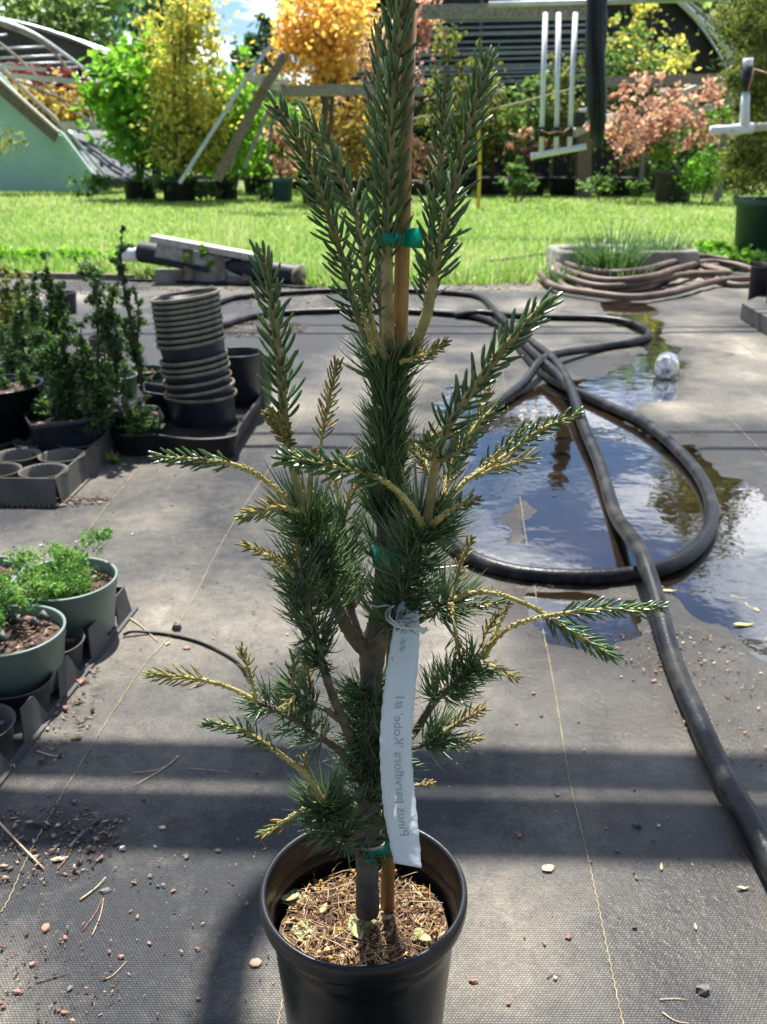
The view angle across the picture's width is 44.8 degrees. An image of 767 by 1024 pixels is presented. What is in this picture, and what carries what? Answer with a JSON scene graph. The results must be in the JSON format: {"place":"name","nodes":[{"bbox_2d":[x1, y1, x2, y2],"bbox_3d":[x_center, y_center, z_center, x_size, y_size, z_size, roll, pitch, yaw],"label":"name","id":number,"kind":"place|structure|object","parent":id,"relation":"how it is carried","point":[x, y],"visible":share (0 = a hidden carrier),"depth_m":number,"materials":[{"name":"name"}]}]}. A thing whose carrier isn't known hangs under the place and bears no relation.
{"place":"outdoors","nodes":[
{"label":"outdoors","id":0,"kind":"place"},
{"bbox_2d":[0,0,711,119],"label":"sky","id":1,"kind":"structure","parent":0,"point":[238,24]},
{"bbox_2d":[0,162,766,286],"bbox_3d":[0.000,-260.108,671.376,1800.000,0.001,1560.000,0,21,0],"label":"lawn ground","id":2,"kind":"structure","parent":0,"point":[119,184],"depth_m":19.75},
{"bbox_2d":[4,69,95,138],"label":"shrub","id":3,"kind":"object","parent":2,"relation":"on","point":[60,111],"visible":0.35,"depth_m":23.90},
{"bbox_2d":[0,55,99,121],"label":"shrub","id":4,"kind":"object","parent":2,"relation":"on","point":[62,72],"visible":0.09,"depth_m":24.76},
{"bbox_2d":[0,72,107,191],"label":"end wall","id":5,"kind":"structure","parent":2,"relation":"on","point":[51,162],"depth_m":22.02,"materials":[{"name":"green plastic"}]},
{"bbox_2d":[0,0,142,86],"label":"tree","id":6,"kind":"object","parent":2,"relation":"on","point":[72,18],"visible":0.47,"depth_m":39.92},
{"bbox_2d":[66,170,117,201],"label":"weed","id":7,"kind":"object","parent":2,"relation":"on","point":[95,181],"visible":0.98,"depth_m":19.31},
{"bbox_2d":[0,18,223,191],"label":"hoop house","id":8,"kind":"structure","parent":2,"relation":"on","point":[28,44],"depth_m":26.17,"materials":[{"name":"metal"}]},
{"bbox_2d":[67,130,148,180],"bbox_3d":[-6.711,-8.807,22.946,1.636,1.191,2.355,-13,25,-30],"label":"plastic sheet","id":9,"kind":"object","parent":8,"relation":"attached to","point":[117,169],"visible":0.42,"depth_m":22.80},
{"bbox_2d":[121,180,155,199],"bbox_3d":[-5.318,-7.048,20.328,0.788,0.392,0.782,0,21,0],"label":"planter","id":10,"kind":"object","parent":2,"relation":"on","point":[134,190],"visible":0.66,"depth_m":20.06,"materials":[{"name":"plastic"}]},
{"bbox_2d":[68,20,207,180],"bbox_3d":[-5.172,-8.576,19.697,3.120,3.267,3.189,0,21,0],"label":"shrub","id":11,"kind":"object","parent":10,"relation":"in","point":[116,102],"visible":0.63,"depth_m":19.26,"materials":[{"name":"plant"}]},
{"bbox_2d":[106,0,215,175],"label":"tree","id":12,"kind":"object","parent":2,"relation":"on","point":[146,6],"visible":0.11,"depth_m":36.84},
{"bbox_2d":[159,179,197,201],"bbox_3d":[-4.278,-6.738,19.483,0.780,0.426,0.774,0,21,0],"label":"planter","id":13,"kind":"object","parent":2,"relation":"on","point":[184,191],"visible":0.88,"depth_m":19.23,"materials":[{"name":"plastic"}]},
{"bbox_2d":[110,0,269,191],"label":"maple","id":14,"kind":"object","parent":13,"relation":"in","point":[186,28],"visible":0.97,"depth_m":18.47,"materials":[{"name":"plant"}]},
{"bbox_2d":[192,199,259,248],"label":"grass tuft","id":15,"kind":"object","parent":2,"relation":"on","point":[219,239],"visible":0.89,"depth_m":10.16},
{"bbox_2d":[213,180,238,199],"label":"planter","id":16,"kind":"object","parent":2,"relation":"on","point":[227,192],"visible":0.79,"depth_m":19.85,"materials":[{"name":"plastic"}]},
{"bbox_2d":[161,47,278,191],"bbox_3d":[-3.345,-8.314,19.590,2.370,2.961,2.454,16,27,36],"label":"shrub","id":17,"kind":"object","parent":16,"relation":"in","point":[236,117],"visible":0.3,"depth_m":19.36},
{"bbox_2d":[242,177,271,194],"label":"planter","id":18,"kind":"object","parent":2,"relation":"on","point":[249,186],"visible":0.61,"depth_m":22.39,"materials":[{"name":"plastic"}]},
{"bbox_2d":[220,45,318,184],"bbox_3d":[-2.766,-9.339,22.154,3.150,3.240,3.124,0,21,0],"label":"shrub","id":19,"kind":"object","parent":18,"relation":"in","point":[244,51],"visible":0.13,"depth_m":22.20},
{"bbox_2d":[223,10,311,162],"bbox_3d":[-4.586,-16.524,37.070,5.366,6.038,5.078,0,21,0],"label":"conifer","id":20,"kind":"object","parent":2,"relation":"on","point":[259,43],"visible":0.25,"depth_m":35.63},
{"bbox_2d":[271,178,293,201],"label":"planter","id":21,"kind":"object","parent":2,"relation":"on","point":[282,189],"visible":0.91,"depth_m":19.13,"materials":[{"name":"plastic"}]},
{"bbox_2d":[262,98,302,190],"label":"shrub","id":22,"kind":"object","parent":21,"relation":"in","point":[280,171],"visible":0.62,"depth_m":18.99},
{"bbox_2d":[178,44,423,183],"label":"leaning struts","id":23,"kind":"object","parent":2,"relation":"on","point":[264,83],"visible":0.91,"depth_m":15.69,"materials":[{"name":"wood"}]},
{"bbox_2d":[299,181,334,204],"bbox_3d":[-1.310,-6.339,18.457,0.715,0.427,0.709,0,21,0],"label":"planter","id":24,"kind":"object","parent":2,"relation":"on","point":[305,189],"visible":0.29,"depth_m":18.25,"materials":[{"name":"plastic"}]},
{"bbox_2d":[240,0,392,181],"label":"maple","id":25,"kind":"object","parent":24,"relation":"in","point":[291,37],"visible":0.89,"depth_m":17.36,"materials":[{"name":"plant"}]},
{"bbox_2d":[324,179,363,200],"bbox_3d":[-0.833,-6.875,19.859,0.897,0.409,0.891,0,21,0],"label":"planter","id":26,"kind":"object","parent":2,"relation":"on","point":[354,184],"visible":0.22,"depth_m":19.54,"materials":[{"name":"plastic"}]},
{"bbox_2d":[298,75,396,187],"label":"shrub","id":27,"kind":"object","parent":26,"relation":"in","point":[351,128],"visible":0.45,"depth_m":19.22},
{"bbox_2d":[257,58,475,188],"bbox_3d":[-0.251,-10.021,24.188,6.418,3.234,4.081,-6,22,-15],"label":"shrub","id":28,"kind":"object","parent":2,"relation":"on","point":[419,132],"visible":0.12,"depth_m":24.01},
{"bbox_2d":[318,0,444,183],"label":"maple","id":29,"kind":"object","parent":2,"relation":"on","point":[424,30],"visible":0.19,"depth_m":19.14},
{"bbox_2d":[0,246,764,286],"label":"tall grass","id":30,"kind":"structure","parent":2,"relation":"on","point":[511,270],"depth_m":7.77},
{"bbox_2d":[0,267,766,1023],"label":"ground cover fabric","id":31,"kind":"object","parent":2,"relation":"on","point":[608,963],"visible":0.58,"depth_m":1.62,"materials":[{"name":"fabric"}]},
{"bbox_2d":[0,264,36,360],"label":"conifer seedling","id":32,"kind":"object","parent":31,"relation":"on","point":[6,310],"visible":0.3,"depth_m":4.16,"materials":[{"name":"green plant"}]},
{"bbox_2d":[0,358,47,399],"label":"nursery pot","id":33,"kind":"object","parent":31,"relation":"on","point":[46,390],"visible":0.02,"depth_m":3.94,"materials":[{"name":"plastic"}]},
{"bbox_2d":[0,268,42,374],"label":"conifer seedling","id":34,"kind":"object","parent":33,"relation":"in","point":[12,342],"visible":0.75,"depth_m":3.74,"materials":[{"name":"green plant"}]},
{"bbox_2d":[0,429,117,508],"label":"plant tray","id":35,"kind":"object","parent":31,"relation":"on","point":[61,474],"visible":0.62,"depth_m":2.92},
{"bbox_2d":[0,374,43,444],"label":"nursery pot","id":36,"kind":"object","parent":35,"relation":"on","point":[16,401],"visible":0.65,"depth_m":3.15,"materials":[{"name":"plastic"}]},
{"bbox_2d":[23,408,98,452],"bbox_3d":[-1.101,-0.272,3.198,0.235,0.143,0.235,-11,24,-26],"label":"square pot","id":37,"kind":"object","parent":35,"relation":"on","point":[48,434],"visible":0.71,"depth_m":3.10,"materials":[{"name":"plastic"}]},
{"bbox_2d":[11,307,91,422],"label":"conifer seedling","id":38,"kind":"object","parent":37,"relation":"in","point":[59,379],"visible":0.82,"depth_m":3.11,"materials":[{"name":"green plant"}]},
{"bbox_2d":[59,332,116,438],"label":"conifer seedling","id":39,"kind":"object","parent":37,"relation":"in","point":[87,383],"visible":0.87,"depth_m":3.11,"materials":[{"name":"green plant"}]},
{"bbox_2d":[66,398,125,441],"bbox_3d":[-1.046,-0.316,3.332,0.220,0.128,0.220,-11,24,-26],"label":"square pot","id":40,"kind":"object","parent":35,"relation":"on","point":[118,411],"visible":0.07,"depth_m":3.27,"materials":[{"name":"plastic"}]},
{"bbox_2d":[68,257,129,407],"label":"conifer seedling","id":41,"kind":"object","parent":40,"relation":"in","point":[108,320],"visible":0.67,"depth_m":3.19,"materials":[{"name":"green plant"}]},
{"bbox_2d":[0,804,121,889],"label":"bark litter","id":42,"kind":"object","parent":31,"relation":"on","point":[47,822],"visible":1,"depth_m":1.44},
{"bbox_2d":[51,371,81,400],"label":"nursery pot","id":43,"kind":"object","parent":31,"relation":"on","point":[76,391],"depth_m":3.70,"materials":[{"name":"plastic"}]},
{"bbox_2d":[22,250,74,386],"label":"conifer seedling","id":44,"kind":"object","parent":43,"relation":"in","point":[53,313],"visible":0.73,"depth_m":3.50,"materials":[{"name":"green plant"}]},
{"bbox_2d":[0,586,138,786],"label":"plant tray","id":45,"kind":"object","parent":31,"relation":"on","point":[25,719],"visible":0.52,"depth_m":1.77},
{"bbox_2d":[0,604,65,697],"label":"green pot","id":46,"kind":"object","parent":45,"relation":"on","point":[32,657],"visible":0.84,"depth_m":1.78,"materials":[{"name":"plastic"}]},
{"bbox_2d":[0,573,39,628],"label":"juniper","id":47,"kind":"object","parent":46,"relation":"in","point":[7,597],"visible":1,"depth_m":1.84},
{"bbox_2d":[10,557,117,644],"bbox_3d":[-0.692,0.200,2.038,0.224,0.124,0.224,0,21,0],"label":"green pot","id":48,"kind":"object","parent":45,"relation":"in","point":[85,611],"visible":0.45,"depth_m":1.98,"materials":[{"name":"plastic"}]},
{"bbox_2d":[1,526,112,605],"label":"juniper","id":49,"kind":"object","parent":48,"relation":"in","point":[64,578],"visible":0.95,"depth_m":1.99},
{"bbox_2d":[110,378,262,458],"bbox_3d":[-0.773,-0.394,3.649,0.567,0.081,1.013,0,21,0],"label":"plant tray","id":50,"kind":"object","parent":31,"relation":"on","point":[225,441],"visible":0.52,"depth_m":3.25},
{"bbox_2d":[109,404,163,433],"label":"square pot","id":51,"kind":"object","parent":50,"relation":"on","point":[157,414],"visible":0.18,"depth_m":3.31,"materials":[{"name":"plastic"}]},
{"bbox_2d":[108,345,163,435],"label":"conifer seedling","id":52,"kind":"object","parent":51,"relation":"in","point":[136,417],"visible":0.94,"depth_m":3.20,"materials":[{"name":"green plant"}]},
{"bbox_2d":[143,382,170,418],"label":"square pot","id":53,"kind":"object","parent":50,"relation":"on","point":[156,391],"visible":0.34,"depth_m":3.51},
{"bbox_2d":[109,224,160,393],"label":"conifer seedling","id":54,"kind":"object","parent":53,"relation":"in","point":[131,336],"visible":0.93,"depth_m":3.56,"materials":[{"name":"green plant"}]},
{"bbox_2d":[164,387,236,428],"bbox_3d":[-0.682,-0.353,3.506,0.271,0.208,0.271,0,21,0],"label":"nursery pot","id":55,"kind":"object","parent":50,"relation":"on","point":[197,414],"visible":0.44,"depth_m":3.39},
{"bbox_2d":[165,377,235,426],"bbox_3d":[-0.682,-0.386,3.493,0.258,0.218,0.261,0,21,0],"label":"nursery pot","id":56,"kind":"object","parent":55,"relation":"on","point":[228,417],"visible":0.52,"depth_m":3.39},
{"bbox_2d":[162,370,231,393],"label":"nursery pot","id":57,"kind":"object","parent":56,"relation":"on","point":[206,386],"visible":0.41,"depth_m":3.36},
{"bbox_2d":[161,361,230,385],"bbox_3d":[-0.693,-0.449,3.469,0.253,0.217,0.255,0,21,0],"label":"nursery pot","id":58,"kind":"object","parent":57,"relation":"on","point":[202,377],"visible":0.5,"depth_m":3.35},
{"bbox_2d":[160,355,228,375],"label":"nursery pot","id":59,"kind":"object","parent":58,"relation":"on","point":[222,363],"visible":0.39,"depth_m":3.33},
{"bbox_2d":[159,348,227,369],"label":"nursery pot","id":60,"kind":"object","parent":59,"relation":"on","point":[195,364],"visible":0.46,"depth_m":3.33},
{"bbox_2d":[156,332,225,362],"bbox_3d":[-0.703,-0.546,3.431,0.253,0.217,0.255,0,21,0],"label":"nursery pot","id":61,"kind":"object","parent":60,"relation":"on","point":[197,351],"visible":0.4,"depth_m":3.31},
{"bbox_2d":[155,326,224,346],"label":"nursery pot","id":62,"kind":"object","parent":61,"relation":"on","point":[195,340],"visible":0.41,"depth_m":3.30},
{"bbox_2d":[155,321,223,340],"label":"nursery pot","id":63,"kind":"object","parent":62,"relation":"on","point":[186,335],"visible":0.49,"depth_m":3.29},
{"bbox_2d":[154,315,222,333],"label":"nursery pot","id":64,"kind":"object","parent":63,"relation":"on","point":[196,327],"visible":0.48,"depth_m":3.28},
{"bbox_2d":[154,309,222,327],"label":"nursery pot","id":65,"kind":"object","parent":64,"relation":"on","point":[190,322],"visible":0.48,"depth_m":3.27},
{"bbox_2d":[152,304,221,322],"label":"nursery pot","id":66,"kind":"object","parent":65,"relation":"on","point":[188,316],"visible":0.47,"depth_m":3.27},
{"bbox_2d":[152,299,220,316],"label":"nursery pot","id":67,"kind":"object","parent":66,"relation":"on","point":[187,311],"visible":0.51,"depth_m":3.26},
{"bbox_2d":[151,293,220,311],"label":"nursery pot","id":68,"kind":"object","parent":67,"relation":"on","point":[186,305],"visible":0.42,"depth_m":3.25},
{"bbox_2d":[150,288,219,305],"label":"nursery pot","id":69,"kind":"object","parent":68,"relation":"on","point":[184,296],"visible":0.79,"depth_m":3.36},
{"bbox_2d":[226,347,262,409],"bbox_3d":[-0.581,-0.528,3.734,0.200,0.234,0.200,0,21,0],"label":"nursery pot","id":70,"kind":"object","parent":50,"relation":"on","point":[245,367],"visible":0.49,"depth_m":3.67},
{"bbox_2d":[150,234,264,282],"bbox_3d":[-1.407,-2.014,7.453,0.894,0.388,0.186,2,21,6],"label":"dumped timber","id":71,"kind":"object","parent":31,"relation":"on","point":[166,252],"visible":0.79,"depth_m":7.42,"materials":[{"name":"grey wood"}]},
{"bbox_2d":[135,242,305,285],"bbox_3d":[-1.329,-2.003,7.521,1.478,0.313,0.179,8,23,19],"label":"drain pipe","id":72,"kind":"object","parent":31,"relation":"on","point":[292,274],"visible":0.52,"depth_m":7.37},
{"bbox_2d":[9,637,766,924],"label":"bark litter","id":73,"kind":"object","parent":31,"relation":"on","point":[427,770],"visible":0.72,"depth_m":1.58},
{"bbox_2d":[141,0,669,1023],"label":"potted pine","id":74,"kind":"object","parent":31,"relation":"on","point":[347,948],"visible":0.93,"depth_m":0.84,"materials":[{"name":"plant"}]},
{"bbox_2d":[368,601,428,867],"bbox_3d":[0.013,0.219,0.878,0.043,0.297,0.044,-12,24,-27],"label":"plant tag","id":75,"kind":"object","parent":74,"relation":"hanging from","point":[397,781],"visible":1,"depth_m":0.86,"materials":[{"name":"plastic"}]},
{"bbox_2d":[380,0,416,911],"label":"bamboo stake","id":76,"kind":"object","parent":74,"relation":"in","point":[401,280],"visible":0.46,"depth_m":0.79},
{"bbox_2d":[223,308,719,584],"bbox_3d":[0.285,-0.601,4.185,2.569,0.098,4.112,0,21,0],"label":"hose","id":77,"kind":"object","parent":31,"relation":"on","point":[695,549],"visible":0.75,"depth_m":3.21,"materials":[{"name":"rubber"}]},
{"bbox_2d":[220,287,766,883],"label":"hose","id":78,"kind":"object","parent":31,"relation":"on","point":[744,813],"visible":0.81,"depth_m":1.93,"materials":[{"name":"rubber"}]},
{"bbox_2d":[435,300,766,661],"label":"puddle water","id":79,"kind":"structure","parent":31,"relation":"on","point":[568,524],"depth_m":2.80,"materials":[{"name":"liquid"}]},
{"bbox_2d":[545,244,699,275],"bbox_3d":[2.069,-2.180,8.107,1.260,0.245,0.620,-1,21,-3],"label":"concrete trough","id":80,"kind":"object","parent":31,"relation":"on","point":[558,253],"visible":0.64,"depth_m":7.82,"materials":[{"name":"concrete"}]},
{"bbox_2d":[553,217,674,276],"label":"grass tuft","id":81,"kind":"object","parent":80,"relation":"in","point":[600,258],"visible":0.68,"depth_m":7.39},
{"bbox_2d":[537,270,749,300],"bbox_3d":[2.121,-1.727,7.066,1.754,0.067,1.252,0,21,0],"label":"hose","id":82,"kind":"object","parent":31,"relation":"on","point":[546,281],"visible":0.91,"depth_m":6.72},
{"bbox_2d":[550,263,748,292],"bbox_3d":[2.229,-1.922,7.545,1.763,0.119,1.510,0,21,0],"label":"hose","id":83,"kind":"object","parent":31,"relation":"on","point":[711,270],"visible":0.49,"depth_m":7.21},
{"bbox_2d":[552,259,750,282],"bbox_3d":[2.292,-1.972,7.598,1.690,0.104,1.518,0,21,0],"label":"hose","id":84,"kind":"object","parent":83,"relation":"on","point":[649,276],"visible":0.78,"depth_m":7.21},
{"bbox_2d":[563,253,766,275],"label":"hose","id":85,"kind":"object","parent":83,"relation":"on","point":[614,272],"visible":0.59,"depth_m":7.43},
{"bbox_2d":[740,295,766,334],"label":"concrete block","id":86,"kind":"object","parent":31,"relation":"on","point":[754,312],"visible":1,"depth_m":5.69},
{"bbox_2d":[439,177,474,195],"bbox_3d":[1.715,-7.776,22.191,0.943,0.399,0.936,0,21,0],"label":"planter","id":87,"kind":"object","parent":2,"relation":"on","point":[467,181],"visible":0.3,"depth_m":21.88,"materials":[{"name":"plastic"}]},
{"bbox_2d":[413,19,505,177],"bbox_3d":[1.784,-9.499,21.525,2.746,3.419,2.430,-12,24,-27],"label":"shrub","id":88,"kind":"object","parent":87,"relation":"in","point":[448,53],"visible":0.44,"depth_m":21.31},
{"bbox_2d":[475,177,511,194],"bbox_3d":[2.603,-7.777,22.190,0.944,0.399,0.937,0,21,0],"label":"planter","id":89,"kind":"object","parent":2,"relation":"on","point":[489,186],"visible":0.69,"depth_m":21.86,"materials":[{"name":"plastic"}]},
{"bbox_2d":[430,40,553,177],"bbox_3d":[2.597,-9.196,21.514,2.314,3.137,2.652,8,23,20],"label":"shrub","id":90,"kind":"object","parent":89,"relation":"in","point":[488,159],"visible":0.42,"depth_m":21.41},
{"bbox_2d":[288,0,745,188],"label":"shade house","id":91,"kind":"structure","parent":2,"relation":"on","point":[519,41],"depth_m":24.48,"materials":[{"name":"metal"}]},
{"bbox_2d":[422,0,728,19],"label":"timber beam","id":92,"kind":"structure","parent":91,"relation":"attached to","point":[525,9],"depth_m":11.27,"materials":[{"name":"grey wood"}]},
{"bbox_2d":[530,12,586,159],"bbox_3d":[2.107,-5.040,11.034,0.668,1.622,0.437,0,21,0],"label":"irrigation manifold","id":93,"kind":"object","parent":92,"relation":"hanging from","point":[556,150],"visible":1,"depth_m":11.01,"materials":[{"name":"plastic"}]},
{"bbox_2d":[584,0,607,147],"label":"rolled shade curtain","id":94,"kind":"object","parent":92,"relation":"hanging from","point":[595,55],"visible":1,"depth_m":10.91,"materials":[{"name":"black fabric"}]},
{"bbox_2d":[508,177,547,195],"bbox_3d":[3.432,-7.777,22.190,0.944,0.399,0.937,0,21,0],"label":"planter","id":95,"kind":"object","parent":2,"relation":"on","point":[540,187],"visible":0.41,"depth_m":21.90,"materials":[{"name":"plastic"}]},
{"bbox_2d":[481,53,576,175],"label":"shrub","id":96,"kind":"object","parent":95,"relation":"in","point":[530,120],"visible":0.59,"depth_m":21.39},
{"bbox_2d":[548,177,574,195],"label":"planter","id":97,"kind":"object","parent":2,"relation":"on","point":[562,186],"visible":0.67,"depth_m":21.87,"materials":[{"name":"plastic"}]},
{"bbox_2d":[523,53,610,177],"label":"shrub","id":98,"kind":"object","parent":97,"relation":"in","point":[566,79],"visible":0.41,"depth_m":21.47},
{"bbox_2d":[573,108,647,197],"bbox_3d":[5.087,-8.195,21.293,1.922,1.912,0.529,-4,22,-9],"label":"short post","id":99,"kind":"object","parent":2,"relation":"on","point":[583,163],"visible":0.69,"depth_m":21.13,"materials":[{"name":"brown wood"}]},
{"bbox_2d":[597,177,637,180],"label":"planter","id":100,"kind":"object","parent":2,"relation":"on","point":[625,179],"visible":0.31,"depth_m":21.75,"materials":[{"name":"plastic"}]},
{"bbox_2d":[568,8,698,177],"bbox_3d":[5.539,-9.588,21.285,3.249,3.766,2.921,0,21,0],"label":"shrub","id":101,"kind":"object","parent":100,"relation":"in","point":[616,71],"visible":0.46,"depth_m":21.17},
{"bbox_2d":[580,3,700,193],"bbox_3d":[6.230,-9.982,22.111,2.806,4.640,1.971,-8,23,-21],"label":"maple","id":102,"kind":"object","parent":2,"relation":"on","point":[672,60],"visible":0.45,"depth_m":21.82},
{"bbox_2d":[606,43,740,198],"bbox_3d":[6.020,-8.376,19.897,2.862,3.242,0.300,0,21,0],"label":"timber rail","id":103,"kind":"object","parent":2,"relation":"on","point":[668,80],"visible":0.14,"depth_m":19.48,"materials":[{"name":"grey wood"}]},
{"bbox_2d":[653,170,694,202],"bbox_3d":[5.948,-6.681,19.076,0.841,0.617,0.835,0,21,0],"label":"planter","id":104,"kind":"object","parent":2,"relation":"on","point":[664,191],"visible":0.72,"depth_m":18.82,"materials":[{"name":"plastic"}]},
{"bbox_2d":[583,71,735,171],"bbox_3d":[5.675,-7.824,18.769,3.208,1.988,1.836,-5,22,-13],"label":"maple","id":105,"kind":"object","parent":104,"relation":"in","point":[655,124],"visible":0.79,"depth_m":18.49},
{"bbox_2d":[606,86,757,184],"bbox_3d":[7.649,-9.255,23.106,4.957,2.574,3.319,0,21,0],"label":"shrub","id":106,"kind":"object","parent":2,"relation":"on","point":[681,160],"visible":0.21,"depth_m":22.99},
{"bbox_2d":[638,85,735,196],"bbox_3d":[6.860,-8.532,21.265,2.349,2.542,0.723,-3,21,-8],"label":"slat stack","id":107,"kind":"object","parent":2,"relation":"on","point":[642,161],"visible":0.23,"depth_m":20.95,"materials":[{"name":"brown wood"}]},
{"bbox_2d":[666,106,738,203],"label":"shrub","id":108,"kind":"object","parent":2,"relation":"on","point":[706,161],"visible":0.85,"depth_m":18.10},
{"bbox_2d":[677,1,736,202],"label":"bare hoops","id":109,"kind":"object","parent":2,"relation":"on","point":[690,8],"visible":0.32,"depth_m":18.10,"materials":[{"name":"metal"}]},
{"bbox_2d":[689,0,766,145],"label":"conifer","id":110,"kind":"object","parent":2,"relation":"on","point":[725,60],"visible":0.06,"depth_m":10.35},
{"bbox_2d":[709,58,766,134],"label":"irrigation pipe","id":111,"kind":"object","parent":2,"relation":"on","point":[744,125],"visible":1,"depth_m":8.25,"materials":[{"name":"plastic"}]},
{"bbox_2d":[733,196,766,252],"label":"planter","id":112,"kind":"object","parent":2,"relation":"on","point":[751,221],"visible":0.68,"depth_m":9.02,"materials":[{"name":"plastic"}]},
{"bbox_2d":[703,0,766,198],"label":"conifer","id":113,"kind":"object","parent":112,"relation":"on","point":[745,159],"visible":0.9,"depth_m":8.75,"materials":[{"name":"plant"}]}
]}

